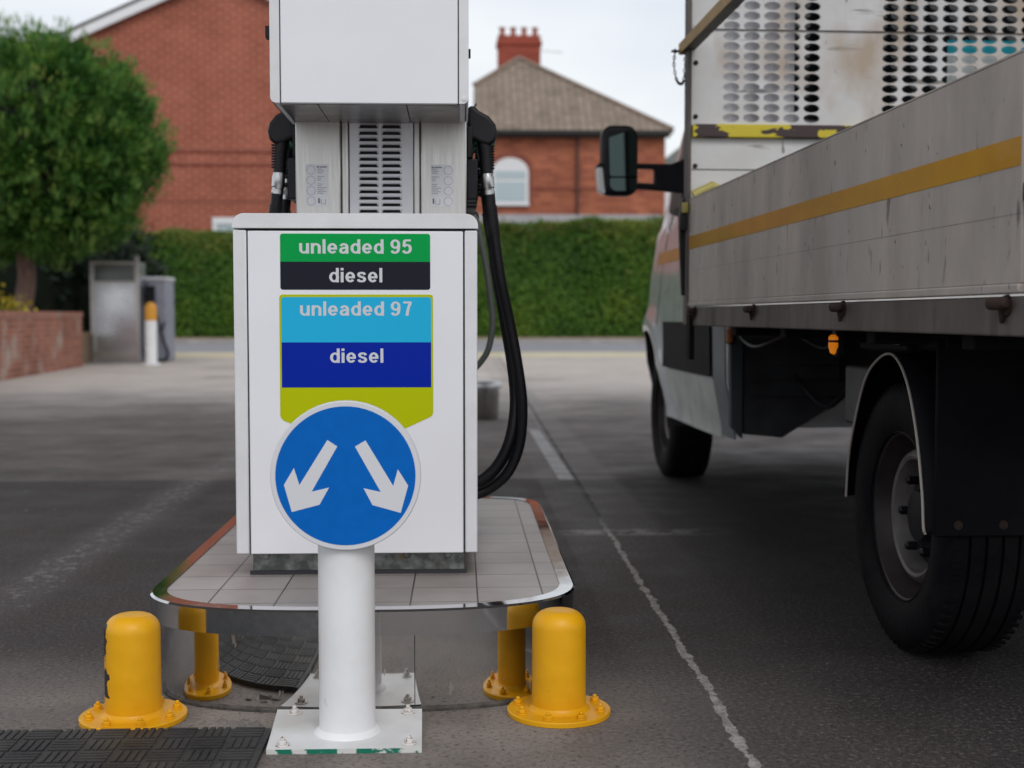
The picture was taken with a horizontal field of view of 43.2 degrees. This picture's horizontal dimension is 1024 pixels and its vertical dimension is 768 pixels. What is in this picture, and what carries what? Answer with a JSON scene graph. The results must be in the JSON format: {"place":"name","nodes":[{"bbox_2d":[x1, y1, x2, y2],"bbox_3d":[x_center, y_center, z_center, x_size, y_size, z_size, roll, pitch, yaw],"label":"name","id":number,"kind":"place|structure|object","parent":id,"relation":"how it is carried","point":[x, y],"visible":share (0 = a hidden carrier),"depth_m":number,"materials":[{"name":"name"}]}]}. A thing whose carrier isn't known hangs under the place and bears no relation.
{"place":"outdoors","nodes":[
{"label":"outdoors","id":0,"kind":"place"},
{"bbox_2d":[0,0,684,157],"label":"sky","id":1,"kind":"structure","parent":0,"point":[620,50],"materials":[{"name":"white"}]},
{"bbox_2d":[150,496,574,712],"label":"pump island","id":2,"kind":"structure","parent":0,"point":[238,637],"depth_m":2.81,"materials":[{"name":"metal"}]},
{"bbox_2d":[232,0,481,574],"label":"fuel dispenser","id":3,"kind":"object","parent":2,"relation":"on","point":[355,276],"visible":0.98,"depth_m":3.06,"materials":[{"name":"grey metal"}]},
{"bbox_2d":[268,113,293,212],"bbox_3d":[-0.594,-0.216,3.414,0.117,1.041,0.086,0,3,-2],"label":"fuel nozzle","id":4,"kind":"object","parent":3,"relation":"attached to","point":[280,131],"visible":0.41,"depth_m":3.36,"materials":[{"name":"black plastic"}]},
{"bbox_2d":[282,141,292,212],"bbox_3d":[-0.601,-0.224,3.574,0.117,1.041,0.086,0,3,-2],"label":"fuel nozzle","id":5,"kind":"object","parent":3,"relation":"attached to","point":[286,203],"visible":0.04,"depth_m":3.52,"materials":[{"name":"black plastic"}]},
{"bbox_2d":[248,231,463,553],"bbox_3d":[-0.370,0.022,3.078,0.506,0.768,0.014,0,3,-2],"label":"front door","id":6,"kind":"structure","parent":3,"relation":"in","point":[434,524],"depth_m":3.07,"materials":[{"name":"white metal"}]},
{"bbox_2d":[280,0,457,104],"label":"head door","id":7,"kind":"structure","parent":3,"relation":"in","point":[332,51],"depth_m":3.00,"materials":[{"name":"white metal"}]},
{"bbox_2d":[467,210,495,369],"bbox_3d":[-0.106,-0.291,3.998,0.111,0.506,0.038,0,3,-2],"label":"fuel hose","id":8,"kind":"object","parent":3,"relation":"attached to","point":[491,305],"visible":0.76,"depth_m":3.98,"materials":[{"name":"grey rubber"}]},
{"bbox_2d":[473,147,513,487],"bbox_3d":[-0.061,-0.225,3.597,0.169,1.041,0.156,0,3,-2],"label":"hose","id":9,"kind":"object","parent":3,"relation":"attached to","point":[495,476],"visible":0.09,"depth_m":3.63,"materials":[{"name":"black plastic"}]},
{"bbox_2d":[473,141,516,487],"bbox_3d":[-0.060,-0.229,3.486,0.163,1.023,0.116,0,3,-2],"label":"fuel hose","id":10,"kind":"object","parent":3,"relation":"attached to","point":[491,471],"visible":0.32,"depth_m":3.46,"materials":[{"name":"black rubber"}]},
{"bbox_2d":[467,103,527,498],"bbox_3d":[-0.049,-0.209,3.437,0.181,1.057,0.086,0,3,-2],"label":"hose","id":11,"kind":"object","parent":3,"relation":"attached to","point":[483,125],"visible":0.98,"depth_m":3.40,"materials":[{"name":"black plastic"}]},
{"bbox_2d":[175,337,644,338],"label":"verge","id":12,"kind":"structure","parent":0,"point":[477,338],"depth_m":42.90,"materials":[{"name":"grey concrete"}]},
{"bbox_2d":[131,213,664,336],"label":"hedge","id":13,"kind":"object","parent":12,"relation":"on","point":[573,277],"visible":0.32,"depth_m":45.84,"materials":[{"name":"green plant"}]},
{"bbox_2d":[175,343,645,351],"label":"road","id":14,"kind":"structure","parent":0,"point":[582,347],"depth_m":35.29,"materials":[{"name":"grey asphalt"}]},
{"bbox_2d":[0,352,1023,767],"bbox_3d":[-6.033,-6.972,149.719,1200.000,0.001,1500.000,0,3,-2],"label":"forecourt","id":15,"kind":"structure","parent":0,"point":[724,608],"depth_m":4.23,"materials":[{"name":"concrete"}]},
{"bbox_2d":[0,311,82,380],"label":"brick wall","id":16,"kind":"structure","parent":15,"relation":"on","point":[35,342],"depth_m":19.08,"materials":[{"name":"red brick"}]},
{"bbox_2d":[82,332,90,363],"bbox_3d":[-11.151,-0.421,19.071,7.250,0.550,21.000,0,3,-2],"label":"post","id":17,"kind":"object","parent":15,"relation":"on","point":[86,336],"depth_m":23.43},
{"bbox_2d":[0,283,48,310],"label":"flowering plant","id":18,"kind":"object","parent":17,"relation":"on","point":[12,308],"visible":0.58,"depth_m":19.28,"materials":[{"name":"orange plant"}]},
{"bbox_2d":[0,253,89,323],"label":"shrub","id":19,"kind":"object","parent":17,"relation":"on","point":[55,291],"visible":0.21,"depth_m":24.88,"materials":[{"name":"green plant"}]},
{"bbox_2d":[0,9,182,310],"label":"broadleaf tree","id":20,"kind":"object","parent":17,"relation":"on","point":[82,164],"visible":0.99,"depth_m":20.55,"materials":[{"name":"green plant"}]},
{"bbox_2d":[69,216,177,331],"bbox_3d":[-8.403,-1.904,26.485,3.120,3.484,2.628,0,3,-2],"label":"shrub","id":21,"kind":"object","parent":17,"relation":"on","point":[129,250],"visible":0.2,"depth_m":25.72,"materials":[{"name":"green plant"}]},
{"bbox_2d":[90,256,145,362],"bbox_3d":[-7.263,-1.373,23.888,0.880,1.950,0.600,0,3,-2],"label":"steel cabinet","id":22,"kind":"object","parent":15,"relation":"on","point":[117,294],"visible":0.99,"depth_m":23.63,"materials":[{"name":"grey metal"}]},
{"bbox_2d":[78,611,187,729],"bbox_3d":[-0.801,0.596,2.731,0.222,0.224,0.222,0,3,-2],"label":"bollard","id":23,"kind":"object","parent":15,"relation":"on","point":[134,698],"visible":0.99,"depth_m":2.68,"materials":[{"name":"yellow paint"}]},
{"bbox_2d":[0,727,271,767],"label":"rubber mat","id":24,"kind":"object","parent":15,"relation":"on","point":[221,747],"visible":1,"depth_m":2.51,"materials":[{"name":"black rubber"}]},
{"bbox_2d":[142,302,160,364],"bbox_3d":[-6.327,-0.883,22.649,0.320,1.100,0.320,0,3,-2],"label":"post bollard","id":25,"kind":"object","parent":15,"relation":"on","point":[150,333],"visible":1,"depth_m":22.57,"materials":[{"name":"white paint"}]},
{"bbox_2d":[144,277,174,361],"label":"air water unit","id":26,"kind":"structure","parent":15,"relation":"on","point":[159,292],"depth_m":24.23,"materials":[{"name":"grey paint"}]},
{"bbox_2d":[62,0,295,232],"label":"brick house","id":27,"kind":"structure","parent":15,"relation":"on","point":[205,64],"depth_m":49.08,"materials":[{"name":"red brick"}]},
{"bbox_2d":[212,217,235,232],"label":"window","id":28,"kind":"structure","parent":27,"relation":"in","point":[215,220],"depth_m":49.23,"materials":[{"name":"white"}]},
{"bbox_2d":[266,400,421,754],"bbox_3d":[-0.339,0.371,2.627,0.316,0.686,0.259,0,3,-2],"label":"traffic sign","id":29,"kind":"object","parent":15,"relation":"on","point":[345,478],"visible":1,"depth_m":2.54,"materials":[{"name":"white metal"}]},
{"bbox_2d":[175,339,644,343],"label":"kerb","id":30,"kind":"structure","parent":15,"relation":"on","point":[231,341],"depth_m":40.54,"materials":[{"name":"concrete"}]},
{"bbox_2d":[175,353,645,356],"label":"road marking","id":31,"kind":"object","parent":15,"relation":"on","point":[178,355],"depth_m":28.06,"materials":[{"name":"paint"}]},
{"bbox_2d":[59,662,828,727],"bbox_3d":[-0.051,0.700,2.809,1.794,0.010,0.274,-1,3,-15],"label":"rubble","id":32,"kind":"object","parent":15,"relation":"on","point":[233,723],"visible":0.98,"depth_m":2.69,"materials":[{"name":"grey stone"}]},
{"bbox_2d":[477,379,501,419],"bbox_3d":[-0.264,0.126,10.759,0.356,0.325,0.356,0,3,-2],"label":"bucket","id":33,"kind":"object","parent":15,"relation":"on","point":[487,399],"visible":0.57,"depth_m":10.62,"materials":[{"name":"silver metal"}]},
{"bbox_2d":[507,607,610,728],"bbox_3d":[0.101,0.594,2.771,0.222,0.224,0.222,0,3,-2],"label":"bollard","id":34,"kind":"object","parent":15,"relation":"on","point":[558,698],"visible":1,"depth_m":2.72,"materials":[{"name":"yellow paint"}]},
{"bbox_2d":[594,0,1023,652],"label":"flatbed truck","id":35,"kind":"object","parent":15,"relation":"on","point":[840,240],"visible":1,"depth_m":3.45,"materials":[{"name":"metal"}]},
{"bbox_2d":[472,27,673,229],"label":"hipped house","id":36,"kind":"structure","parent":0,"point":[551,125],"depth_m":51.83,"materials":[{"name":"red brick"}]},
{"bbox_2d":[493,158,529,205],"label":"window","id":37,"kind":"structure","parent":36,"relation":"in","point":[510,175],"depth_m":51.60,"materials":[{"name":"white glass"}]},
{"bbox_2d":[665,147,679,211],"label":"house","id":38,"kind":"structure","parent":0,"point":[671,158],"depth_m":79.45,"materials":[{"name":"grey paint"}]}
]}

